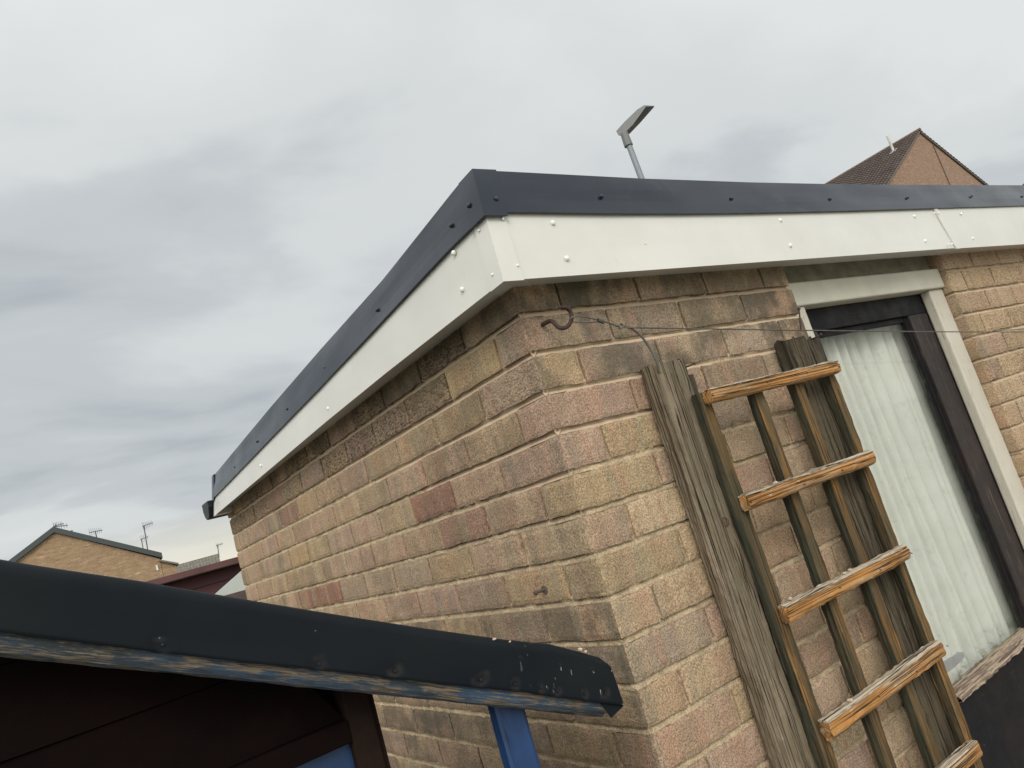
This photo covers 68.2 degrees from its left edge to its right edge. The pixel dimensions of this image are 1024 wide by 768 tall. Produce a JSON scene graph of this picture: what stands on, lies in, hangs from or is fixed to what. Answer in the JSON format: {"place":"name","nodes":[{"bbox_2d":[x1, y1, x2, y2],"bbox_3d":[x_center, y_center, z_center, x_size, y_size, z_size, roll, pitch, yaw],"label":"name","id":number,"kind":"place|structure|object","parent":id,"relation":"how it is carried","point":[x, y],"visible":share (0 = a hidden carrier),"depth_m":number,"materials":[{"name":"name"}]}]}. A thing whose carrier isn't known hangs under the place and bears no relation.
{"place":"outdoors","nodes":[
{"label":"outdoors","id":0,"kind":"place"},
{"bbox_2d":[9,527,178,581],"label":"gable house","id":1,"kind":"structure","parent":0,"point":[58,548],"depth_m":27.57,"materials":[{"name":"brick"}]},
{"bbox_2d":[53,521,67,527],"bbox_3d":[-16.844,5.382,28.215,0.482,0.584,0.330,-10,-12,-36],"label":"tv aerial","id":2,"kind":"object","parent":1,"relation":"on","point":[56,526],"visible":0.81,"depth_m":28.19,"materials":[{"name":"metal"}]},
{"bbox_2d":[142,521,152,548],"bbox_3d":[-14.105,6.023,29.477,0.405,1.401,0.330,-10,-12,-36],"label":"tv aerial","id":3,"kind":"object","parent":1,"relation":"on","point":[143,526],"visible":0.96,"depth_m":29.45,"materials":[{"name":"metal"}]},
{"bbox_2d":[145,557,241,595],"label":"red garage","id":4,"kind":"structure","parent":0,"point":[214,578],"depth_m":7.60,"materials":[{"name":"red paint"}]},
{"bbox_2d":[177,554,219,572],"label":"distant house","id":5,"kind":"structure","parent":0,"point":[200,562],"depth_m":46.63,"materials":[{"name":"grey brick"}]},
{"bbox_2d":[216,571,246,599],"bbox_3d":[-1.992,2.541,6.197,1.089,2.075,0.900,-10,-12,-36],"label":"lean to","id":6,"kind":"object","parent":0,"point":[235,585],"visible":0.07,"depth_m":5.88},
{"bbox_2d":[0,0,1023,563],"label":"sky","id":7,"kind":"structure","parent":0,"point":[197,196],"materials":[{"name":"grey"}]},
{"bbox_2d":[825,128,987,184],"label":"tiled gable house","id":8,"kind":"structure","parent":0,"point":[918,156],"depth_m":45.03,"materials":[{"name":"brown brick"}]},
{"label":"ground","id":9,"kind":"structure","parent":0,"visible":0},
{"bbox_2d":[202,169,1023,767],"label":"brick outbuilding","id":10,"kind":"structure","parent":9,"relation":"on","point":[448,433],"depth_m":1.69,"materials":[{"name":"brown brick"}]},
{"bbox_2d":[533,585,547,595],"bbox_3d":[0.055,0.404,1.474,0.028,0.017,0.017,-10,-12,-36],"label":"bolt","id":11,"kind":"object","parent":10,"relation":"attached to","point":[544,589],"visible":1,"depth_m":1.47,"materials":[{"name":"metal"}]},
{"bbox_2d":[541,305,573,329],"bbox_3d":[0.078,-0.115,1.428,0.077,0.046,0.038,-24,-12,35],"label":"hook","id":12,"kind":"object","parent":10,"relation":"attached to","point":[557,325],"visible":0.98,"depth_m":1.41,"materials":[{"name":"metal"}]},
{"bbox_2d":[570,316,1023,331],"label":"fence wire","id":13,"kind":"object","parent":12,"relation":"attached to","point":[600,320],"visible":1,"depth_m":1.68,"materials":[{"name":"grey metal"}]},
{"bbox_2d":[624,325,659,372],"bbox_3d":[0.259,-0.070,1.487,0.066,0.104,0.010,-7,-14,-46],"label":"tie cord","id":14,"kind":"object","parent":13,"relation":"attached to","point":[648,346],"visible":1,"depth_m":1.50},
{"bbox_2d":[805,294,1023,767],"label":"door","id":15,"kind":"structure","parent":10,"relation":"in","point":[990,695],"depth_m":2.24,"materials":[{"name":"brown wood"}]},
{"bbox_2d":[820,325,1018,682],"bbox_3d":[1.137,0.325,2.212,0.600,1.025,0.087,-10,-12,-36],"label":"curtain","id":16,"kind":"object","parent":10,"relation":"hanging from","point":[964,602],"visible":0.68,"depth_m":2.22,"materials":[{"name":"white fabric"}]},
{"bbox_2d":[616,105,653,178],"bbox_3d":[2.486,-0.555,9.338,0.563,6.409,0.280,-19,-10,14],"label":"street lamp","id":17,"kind":"object","parent":9,"relation":"on","point":[629,125],"visible":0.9,"depth_m":9.76,"materials":[{"name":"grey metal"}]},
{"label":"patio","id":18,"kind":"structure","parent":0,"visible":0},
{"bbox_2d":[0,559,623,767],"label":"garden playhouse","id":19,"kind":"object","parent":18,"relation":"on","point":[99,671],"visible":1,"depth_m":0.90,"materials":[{"name":"black fabric"}]},
{"bbox_2d":[640,358,818,767],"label":"timber post","id":20,"kind":"object","parent":18,"relation":"on","point":[671,388],"visible":0.77,"depth_m":1.45,"materials":[{"name":"wood"}]},
{"bbox_2d":[774,308,957,760],"bbox_3d":[0.967,0.798,1.664,0.139,2.076,0.072,-10,-12,-36],"label":"timber post","id":21,"kind":"object","parent":18,"relation":"on","point":[797,352],"visible":0.48,"depth_m":1.72,"materials":[{"name":"wood"}]},
{"bbox_2d":[691,360,984,767],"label":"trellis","id":22,"kind":"object","parent":21,"relation":"attached to","point":[821,732],"visible":0.99,"depth_m":1.57,"materials":[{"name":"wood"}]}
]}

